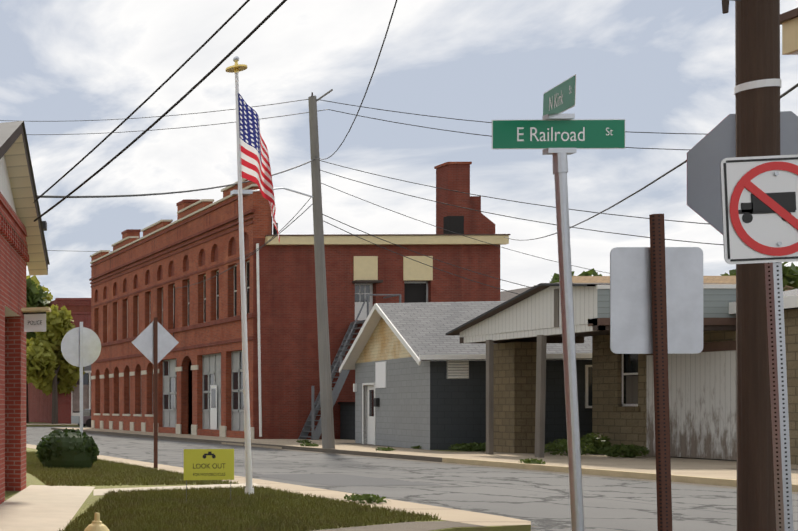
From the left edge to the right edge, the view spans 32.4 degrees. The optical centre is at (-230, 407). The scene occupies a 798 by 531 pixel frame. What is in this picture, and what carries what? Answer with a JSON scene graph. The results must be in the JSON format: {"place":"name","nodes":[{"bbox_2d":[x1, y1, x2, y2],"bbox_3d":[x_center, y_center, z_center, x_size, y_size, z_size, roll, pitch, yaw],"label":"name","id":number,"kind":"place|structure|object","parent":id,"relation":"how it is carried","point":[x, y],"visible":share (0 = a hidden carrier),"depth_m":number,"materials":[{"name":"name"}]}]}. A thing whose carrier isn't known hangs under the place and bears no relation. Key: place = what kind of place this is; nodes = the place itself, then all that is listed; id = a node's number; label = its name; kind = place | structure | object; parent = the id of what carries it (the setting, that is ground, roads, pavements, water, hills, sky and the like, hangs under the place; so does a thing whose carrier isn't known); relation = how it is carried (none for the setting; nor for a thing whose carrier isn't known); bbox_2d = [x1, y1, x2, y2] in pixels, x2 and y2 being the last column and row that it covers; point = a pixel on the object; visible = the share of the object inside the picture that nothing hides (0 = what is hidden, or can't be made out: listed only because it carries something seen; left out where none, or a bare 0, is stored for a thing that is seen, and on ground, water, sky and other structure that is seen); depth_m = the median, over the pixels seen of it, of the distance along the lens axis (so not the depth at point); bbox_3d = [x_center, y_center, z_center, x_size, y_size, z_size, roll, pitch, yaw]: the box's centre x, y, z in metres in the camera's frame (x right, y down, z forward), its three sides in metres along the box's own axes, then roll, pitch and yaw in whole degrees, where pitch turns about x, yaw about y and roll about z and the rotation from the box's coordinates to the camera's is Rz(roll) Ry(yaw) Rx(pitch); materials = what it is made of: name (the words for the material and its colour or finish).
{"place":"outdoors","nodes":[
{"label":"outdoors","id":0,"kind":"place"},
{"bbox_2d":[26,422,86,426],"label":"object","id":1,"kind":"structure","parent":0,"point":[49,425],"depth_m":77.56,"materials":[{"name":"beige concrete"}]},
{"bbox_2d":[26,381,28,422],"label":"downspout","id":2,"kind":"object","parent":1,"relation":"on","point":[27,418],"visible":0.04,"depth_m":88.29,"materials":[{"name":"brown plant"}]},
{"bbox_2d":[26,278,51,347],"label":"tree","id":3,"kind":"object","parent":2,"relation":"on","point":[34,296],"visible":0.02,"depth_m":87.38,"materials":[{"name":"green plant"}]},
{"bbox_2d":[26,424,77,424],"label":"sidewalk","id":4,"kind":"structure","parent":1,"relation":"on","point":[51,424],"depth_m":79.63,"materials":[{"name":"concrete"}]},
{"bbox_2d":[52,365,59,423],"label":"tree","id":5,"kind":"object","parent":4,"relation":"on","point":[55,383],"visible":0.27,"depth_m":82.55,"materials":[{"name":"brown plant"}]},
{"bbox_2d":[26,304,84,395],"bbox_3d":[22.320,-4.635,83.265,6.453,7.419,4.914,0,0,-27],"label":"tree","id":6,"kind":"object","parent":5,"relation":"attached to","point":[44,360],"visible":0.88,"depth_m":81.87,"materials":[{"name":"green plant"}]},
{"bbox_2d":[28,298,90,423],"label":"building","id":7,"kind":"structure","parent":0,"point":[39,406],"depth_m":84.68,"materials":[{"name":"brick"}]},
{"bbox_2d":[35,428,99,469],"bbox_3d":[6.423,0.891,22.201,1.339,0.930,1.210,0,0,1],"label":"bush","id":8,"kind":"object","parent":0,"point":[81,460],"depth_m":21.82,"materials":[{"name":"green plant"}]},
{"bbox_2d":[5,447,530,530],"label":"sidewalk","id":9,"kind":"structure","parent":0,"point":[33,480],"depth_m":14.40,"materials":[{"name":"beige concrete"}]},
{"bbox_2d":[0,121,50,503],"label":"building","id":10,"kind":"structure","parent":9,"relation":"on","point":[22,242],"depth_m":15.74,"materials":[{"name":"brick"}]},
{"bbox_2d":[33,0,249,202],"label":"drop wire","id":11,"kind":"object","parent":10,"relation":"attached to","point":[161,85],"visible":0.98,"depth_m":12.87,"materials":[{"name":"black"}]},
{"bbox_2d":[34,0,286,221],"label":"drop wire","id":12,"kind":"object","parent":10,"relation":"attached to","point":[181,98],"visible":1,"depth_m":12.61,"materials":[{"name":"black"}]},
{"bbox_2d":[0,485,94,530],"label":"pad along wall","id":13,"kind":"structure","parent":9,"relation":"on","point":[41,508],"depth_m":13.49,"materials":[{"name":"concrete"}]},
{"bbox_2d":[61,322,100,432],"bbox_3d":[7.203,-0.334,23.802,0.930,3.300,0.049,0,0,1],"label":"round road sign","id":14,"kind":"object","parent":9,"relation":"on","point":[81,346],"visible":0.92,"depth_m":23.82,"materials":[{"name":"metal"}]},
{"bbox_2d":[84,513,109,530],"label":"hydrant","id":15,"kind":"object","parent":9,"relation":"on","point":[96,524],"visible":1,"depth_m":7.34,"materials":[{"name":"yellow metal"}]},
{"bbox_2d":[26,451,237,485],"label":"grass blades","id":16,"kind":"object","parent":9,"relation":"on","point":[98,475],"depth_m":19.41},
{"bbox_2d":[131,317,178,467],"bbox_3d":[8.314,-0.314,22.182,1.018,3.260,0.049,0,0,1],"label":"diamond sign","id":17,"kind":"object","parent":9,"relation":"on","point":[155,342],"visible":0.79,"depth_m":22.20,"materials":[{"name":"metal"}]},
{"bbox_2d":[93,483,264,495],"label":"walkway","id":18,"kind":"structure","parent":9,"relation":"on","point":[99,492],"depth_m":16.84,"materials":[{"name":"concrete"}]},
{"bbox_2d":[184,449,233,500],"bbox_3d":[6.091,0.946,14.274,0.750,0.740,0.013,0,0,-8],"label":"yard sign","id":19,"kind":"object","parent":9,"relation":"on","point":[195,457],"visible":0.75,"depth_m":14.27,"materials":[{"name":"yellow plastic"}]},
{"bbox_2d":[193,473,224,475],"bbox_3d":[6.093,0.928,14.266,0.479,0.041,0.001,0,0,-8],"label":"sign lettering","id":20,"kind":"object","parent":19,"relation":"attached to","point":[210,473],"visible":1,"depth_m":14.27,"materials":[{"name":"black paint"}]},
{"bbox_2d":[193,463,225,468],"bbox_3d":[6.095,0.812,14.267,0.486,0.070,0.001,0,0,-8],"label":"sign lettering","id":21,"kind":"object","parent":19,"relation":"attached to","point":[208,466],"visible":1,"depth_m":14.26,"materials":[{"name":"black paint"}]},
{"bbox_2d":[203,452,215,458],"bbox_3d":[6.092,0.660,14.266,0.196,0.098,0.002,0,0,-8],"label":"sign symbol","id":22,"kind":"object","parent":19,"relation":"attached to","point":[209,453],"visible":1,"depth_m":14.27,"materials":[{"name":"black paint"}]},
{"bbox_2d":[225,56,253,493],"bbox_3d":[6.981,-1.956,15.276,0.394,6.546,0.298,0,0,26],"label":"flag pole","id":23,"kind":"object","parent":9,"relation":"on","point":[236,68],"visible":0.96,"depth_m":15.27,"materials":[{"name":"white metal"}]},
{"bbox_2d":[238,93,279,241],"bbox_3d":[7.324,-3.573,15.320,0.718,2.216,0.269,0,0,-27],"label":"flag","id":24,"kind":"object","parent":23,"relation":"attached to","point":[255,165],"visible":1,"depth_m":15.31,"materials":[{"name":"multicoloured fabric"}]},
{"bbox_2d":[59,485,441,530],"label":"grass blades","id":25,"kind":"object","parent":9,"relation":"on","point":[216,509],"depth_m":12.50,"materials":[{"name":"green plant"}]},
{"bbox_2d":[344,493,390,503],"bbox_3d":[8.275,1.261,14.274,0.508,0.172,0.692,0,0,1],"label":"pavement weed","id":26,"kind":"object","parent":9,"relation":"on","point":[370,498],"visible":0.94,"depth_m":14.11,"materials":[{"name":"green plant"}]},
{"bbox_2d":[313,521,481,530],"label":"dirt edge","id":27,"kind":"object","parent":9,"relation":"on","point":[420,526],"visible":1,"depth_m":11.33,"materials":[{"name":"beige soil"}]},
{"bbox_2d":[26,444,530,525],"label":"curb","id":28,"kind":"structure","parent":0,"point":[462,516],"depth_m":13.91,"materials":[{"name":"concrete"}]},
{"bbox_2d":[0,0,797,300],"label":"sky","id":29,"kind":"structure","parent":0,"point":[659,66],"materials":[{"name":"white"}]},
{"bbox_2d":[26,427,797,530],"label":"road asphalt","id":30,"kind":"structure","parent":0,"point":[541,500],"depth_m":18.23,"materials":[{"name":"grey asphalt"}]},
{"bbox_2d":[71,409,90,426],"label":"car","id":31,"kind":"object","parent":30,"relation":"on","point":[86,418],"visible":0.38,"depth_m":74.33,"materials":[{"name":"grey paint"}]},
{"bbox_2d":[222,442,282,448],"bbox_3d":[18.045,1.401,38.100,0.515,0.070,5.000,0,0,1],"label":"driveway apron","id":32,"kind":"object","parent":30,"relation":"on","point":[253,445],"visible":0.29,"depth_m":37.58,"materials":[{"name":"concrete"}]},
{"bbox_2d":[252,474,438,485],"bbox_3d":[11.285,1.432,20.519,2.221,0.001,3.468,0,0,-3],"label":"road patch","id":33,"kind":"object","parent":30,"relation":"on","point":[337,480],"visible":1,"depth_m":20.18,"materials":[{"name":"grey asphalt"}]},
{"bbox_2d":[61,430,797,493],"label":"curb","id":34,"kind":"structure","parent":30,"relation":"on","point":[719,486],"depth_m":24.97,"materials":[{"name":"beige concrete"}]},
{"bbox_2d":[492,74,624,530],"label":"street name sign","id":35,"kind":"object","parent":30,"relation":"on","point":[504,136],"visible":1,"depth_m":6.32,"materials":[{"name":"teal"}]},
{"bbox_2d":[517,127,584,140],"bbox_3d":[4.808,-1.683,6.329,0.410,0.086,0.001,0,0,1],"label":"sign lettering","id":36,"kind":"object","parent":35,"relation":"attached to","point":[543,133],"visible":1,"depth_m":6.33,"materials":[{"name":"white paint"}]},
{"bbox_2d":[549,90,562,110],"bbox_3d":[4.867,-1.903,6.366,0.001,0.085,0.276,0,6,23],"label":"sign lettering","id":37,"kind":"object","parent":35,"relation":"attached to","point":[554,101],"visible":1,"depth_m":6.39,"materials":[{"name":"white paint"}]},
{"bbox_2d":[442,458,797,491],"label":"curb","id":38,"kind":"structure","parent":30,"relation":"on","point":[677,478],"depth_m":21.52,"materials":[{"name":"beige concrete"}]},
{"bbox_2d":[649,214,671,530],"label":"rusty post","id":39,"kind":"object","parent":30,"relation":"on","point":[660,373],"visible":1,"depth_m":6.81,"materials":[{"name":"brown metal"}]},
{"bbox_2d":[610,247,702,353],"bbox_3d":[5.908,-0.714,6.850,0.610,0.710,0.004,0,0,1],"label":"sign back","id":40,"kind":"object","parent":39,"relation":"attached to","point":[630,305],"visible":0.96,"depth_m":6.85,"materials":[{"name":"metal"}]},
{"bbox_2d":[722,0,780,530],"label":"utility pole","id":41,"kind":"object","parent":30,"relation":"on","point":[757,87],"visible":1,"depth_m":6.95,"materials":[{"name":"brown wood"}]},
{"bbox_2d":[687,111,797,234],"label":"stop sign back","id":42,"kind":"object","parent":41,"relation":"attached to","point":[710,151],"visible":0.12,"depth_m":7.44,"materials":[{"name":"metal"}]},
{"bbox_2d":[765,262,793,530],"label":"sign post","id":43,"kind":"object","parent":30,"relation":"on","point":[779,396],"visible":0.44,"depth_m":5.89,"materials":[{"name":"silver metal"}]},
{"bbox_2d":[720,154,797,263],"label":"no trucks sign","id":44,"kind":"object","parent":43,"relation":"attached to","point":[759,195],"visible":1,"depth_m":5.88,"materials":[{"name":"white metal"}]},
{"bbox_2d":[51,428,797,483],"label":"sidewalk","id":45,"kind":"structure","parent":0,"point":[424,458],"depth_m":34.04,"materials":[{"name":"grey concrete"}]},
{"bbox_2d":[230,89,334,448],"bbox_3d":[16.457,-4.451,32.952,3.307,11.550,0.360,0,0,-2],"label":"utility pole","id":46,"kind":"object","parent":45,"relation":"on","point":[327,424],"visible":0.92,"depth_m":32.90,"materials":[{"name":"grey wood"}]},
{"bbox_2d":[0,99,307,121],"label":"power line","id":47,"kind":"object","parent":46,"relation":"attached to","point":[158,116],"visible":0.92,"depth_m":37.57,"materials":[{"name":"black"}]},
{"bbox_2d":[37,159,314,197],"bbox_3d":[10.708,-5.563,24.180,0.040,4.855,22.291,0,0,38],"label":"wire","id":48,"kind":"object","parent":46,"relation":"attached to","point":[51,196],"visible":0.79,"depth_m":19.60,"materials":[{"name":"black"}]},
{"bbox_2d":[26,109,327,134],"bbox_3d":[12.491,-11.261,40.401,0.024,3.399,18.349,0,0,-36],"label":"power line","id":49,"kind":"object","parent":46,"relation":"attached to","point":[163,129],"visible":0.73,"depth_m":37.81,"materials":[{"name":"black"}]},
{"bbox_2d":[179,203,312,287],"bbox_3d":[18.929,-6.178,42.284,0.028,1.020,18.757,0,0,8],"label":"service wire","id":50,"kind":"object","parent":46,"relation":"attached to","point":[255,251],"visible":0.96,"depth_m":38.44,"materials":[{"name":"black"}]},
{"bbox_2d":[237,197,310,258],"bbox_3d":[19.046,-6.643,39.482,0.024,0.685,13.293,0,0,13],"label":"service wire","id":51,"kind":"object","parent":46,"relation":"attached to","point":[281,229],"visible":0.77,"depth_m":37.08,"materials":[{"name":"black"}]},
{"bbox_2d":[315,0,396,159],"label":"wire","id":52,"kind":"object","parent":46,"relation":"attached to","point":[370,78],"visible":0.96,"depth_m":19.41,"materials":[{"name":"black"}]},
{"bbox_2d":[324,221,517,293],"bbox_3d":[26.970,-4.812,36.839,20.269,2.548,0.024,0,0,-22],"label":"service wire","id":53,"kind":"object","parent":46,"relation":"attached to","point":[417,261],"visible":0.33,"depth_m":34.73,"materials":[{"name":"black"}]},
{"bbox_2d":[323,214,531,287],"bbox_3d":[26.965,-5.072,36.839,20.277,2.427,0.024,0,0,-22],"label":"service wire","id":54,"kind":"object","parent":46,"relation":"attached to","point":[424,255],"visible":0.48,"depth_m":34.83,"materials":[{"name":"black"}]},
{"bbox_2d":[321,183,609,273],"bbox_3d":[27.970,-6.279,38.321,23.421,2.008,0.020,0,0,-27],"label":"service wire","id":55,"kind":"object","parent":46,"relation":"attached to","point":[451,231],"visible":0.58,"depth_m":36.24,"materials":[{"name":"black"}]},
{"bbox_2d":[328,109,689,149],"bbox_3d":[23.419,-8.041,29.203,13.387,3.082,0.024,0,0,35],"label":"power line","id":56,"kind":"object","parent":46,"relation":"attached to","point":[486,135],"visible":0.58,"depth_m":31.20,"materials":[{"name":"black"}]},
{"bbox_2d":[316,99,706,134],"bbox_3d":[23.170,-8.392,29.207,13.806,3.080,0.024,0,0,33],"label":"power line","id":57,"kind":"object","parent":46,"relation":"attached to","point":[489,122],"visible":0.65,"depth_m":31.00,"materials":[{"name":"black"}]},
{"bbox_2d":[319,160,708,223],"bbox_3d":[20.968,-5.785,27.247,0.024,4.398,13.456,0,0,-31],"label":"wire","id":58,"kind":"object","parent":46,"relation":"attached to","point":[514,201],"visible":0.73,"depth_m":28.25,"materials":[{"name":"black"}]},
{"bbox_2d":[320,170,723,244],"bbox_3d":[20.968,-5.421,27.247,0.024,4.524,13.456,0,0,-31],"label":"wire","id":59,"kind":"object","parent":46,"relation":"attached to","point":[520,218],"visible":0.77,"depth_m":28.10,"materials":[{"name":"black"}]},
{"bbox_2d":[296,440,311,442],"bbox_3d":[19.808,1.262,38.201,0.529,0.171,0.656,0,0,1],"label":"pavement weed","id":60,"kind":"object","parent":45,"relation":"on","point":[303,441],"visible":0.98,"depth_m":38.06,"materials":[{"name":"green plant"}]},
{"bbox_2d":[300,443,318,446],"bbox_3d":[18.244,1.271,34.802,0.511,0.173,0.706,0,0,1],"label":"pavement weed","id":61,"kind":"object","parent":45,"relation":"on","point":[310,444],"visible":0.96,"depth_m":34.74,"materials":[{"name":"green plant"}]},
{"bbox_2d":[276,439,354,442],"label":"alley pad","id":62,"kind":"object","parent":45,"relation":"on","point":[342,441],"visible":0.2,"depth_m":40.94,"materials":[{"name":"concrete"}]},
{"bbox_2d":[121,162,510,439],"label":"brick building","id":63,"kind":"structure","parent":45,"relation":"on","point":[286,357],"depth_m":42.90,"materials":[{"name":"red brick"}]},
{"bbox_2d":[89,178,270,438],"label":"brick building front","id":64,"kind":"structure","parent":63,"relation":"attached to","point":[135,281],"depth_m":50.86,"materials":[{"name":"red brick"}]},
{"bbox_2d":[173,288,174,336],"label":"downspout","id":65,"kind":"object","parent":64,"relation":"attached to","point":[174,309],"depth_m":51.61,"materials":[{"name":"black"}]},
{"bbox_2d":[298,294,400,439],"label":"exterior stair","id":66,"kind":"object","parent":63,"relation":"attached to","point":[336,388],"visible":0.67,"depth_m":41.78,"materials":[{"name":"grey metal"}]},
{"bbox_2d":[505,83,797,240],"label":"power line","id":67,"kind":"object","parent":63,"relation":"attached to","point":[781,96],"visible":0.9,"depth_m":14.31,"materials":[{"name":"black"}]},
{"bbox_2d":[376,447,395,450],"bbox_3d":[18.668,1.263,31.212,0.486,0.158,0.646,0,0,-13],"label":"pavement weed","id":68,"kind":"object","parent":45,"relation":"on","point":[384,449],"visible":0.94,"depth_m":31.06,"materials":[{"name":"green plant"}]},
{"bbox_2d":[353,317,591,450],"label":"grey building","id":69,"kind":"structure","parent":45,"relation":"on","point":[403,399],"depth_m":31.75,"materials":[{"name":"paint"}]},
{"bbox_2d":[339,303,591,372],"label":"roof trim","id":70,"kind":"structure","parent":69,"relation":"attached to","point":[372,320],"depth_m":36.02,"materials":[{"name":"white wood"}]},
{"bbox_2d":[377,301,591,359],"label":"roof","id":71,"kind":"structure","parent":69,"relation":"on","point":[423,328],"depth_m":33.32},
{"bbox_2d":[436,450,565,451],"bbox_3d":[22.281,1.308,31.323,4.000,0.001,1.600,0,0,1],"label":"grass strip","id":72,"kind":"object","parent":45,"relation":"on","point":[467,451],"depth_m":30.60,"materials":[{"name":"green plant"}]},
{"bbox_2d":[448,442,485,450],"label":"weeds","id":73,"kind":"object","parent":72,"relation":"on","point":[474,446],"visible":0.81,"depth_m":30.84,"materials":[{"name":"green plant"}]},
{"bbox_2d":[519,458,545,463],"bbox_3d":[17.871,1.264,24.078,0.508,0.182,0.667,0,0,1],"label":"pavement weed","id":74,"kind":"object","parent":45,"relation":"on","point":[529,461],"visible":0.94,"depth_m":24.01,"materials":[{"name":"green plant"}]},
{"bbox_2d":[544,438,595,455],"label":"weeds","id":75,"kind":"object","parent":45,"relation":"on","point":[553,446],"visible":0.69,"depth_m":28.02,"materials":[{"name":"green plant"}]},
{"bbox_2d":[446,283,735,457],"bbox_3d":[21.990,-0.953,27.649,4.050,4.542,5.556,0,0,1],"label":"canopy","id":76,"kind":"object","parent":45,"relation":"on","point":[522,330],"visible":0.69,"depth_m":28.31,"materials":[{"name":"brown wood"}]},
{"bbox_2d":[580,433,611,454],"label":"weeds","id":77,"kind":"object","parent":45,"relation":"on","point":[587,438],"visible":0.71,"depth_m":28.60,"materials":[{"name":"green plant"}]},
{"bbox_2d":[597,443,649,457],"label":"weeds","id":78,"kind":"object","parent":45,"relation":"on","point":[629,450],"visible":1,"depth_m":26.97,"materials":[{"name":"green plant"}]},
{"bbox_2d":[500,282,558,300],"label":"roof","id":79,"kind":"structure","parent":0,"point":[505,295],"depth_m":62.79,"materials":[{"name":"grey"}]},
{"bbox_2d":[474,452,797,468],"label":"sidewalk","id":80,"kind":"structure","parent":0,"point":[707,463],"depth_m":25.47,"materials":[{"name":"beige concrete"}]},
{"bbox_2d":[572,276,793,290],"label":"roof fascia","id":81,"kind":"structure","parent":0,"point":[606,279],"depth_m":48.39,"materials":[{"name":"beige wood"}]},
{"bbox_2d":[592,295,797,464],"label":"block building","id":82,"kind":"structure","parent":0,"point":[702,400],"depth_m":26.47,"materials":[{"name":"brown brick"}]},
{"bbox_2d":[735,289,797,301],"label":"block building roof","id":83,"kind":"structure","parent":82,"relation":"on","point":[791,292],"depth_m":24.41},
{"bbox_2d":[720,262,797,290],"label":"tree","id":84,"kind":"object","parent":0,"point":[789,275],"visible":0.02,"depth_m":48.16,"materials":[{"name":"green plant"}]},
{"bbox_2d":[780,8,797,54],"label":"roof corner","id":85,"kind":"object","parent":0,"point":[789,21],"visible":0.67,"depth_m":8.30,"materials":[{"name":"beige paint"}]},
{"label":"tree trunk","id":86,"kind":"object","parent":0,"visible":0},
{"bbox_2d":[551,271,574,281],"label":"tree","id":87,"kind":"object","parent":86,"relation":"attached to","point":[555,276],"depth_m":69.42,"materials":[{"name":"green plant"}]},
{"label":"tree trunk","id":88,"kind":"object","parent":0,"visible":0},
{"bbox_2d":[578,268,601,275],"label":"tree","id":89,"kind":"object","parent":88,"relation":"attached to","point":[590,273],"depth_m":70.78,"materials":[{"name":"green plant"}]},
{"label":"distant tree trunk","id":90,"kind":"object","parent":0,"visible":0},
{"bbox_2d":[26,275,52,300],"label":"tree","id":91,"kind":"object","parent":90,"relation":"attached to","point":[49,296],"visible":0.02,"depth_m":98.92,"materials":[{"name":"green plant"}]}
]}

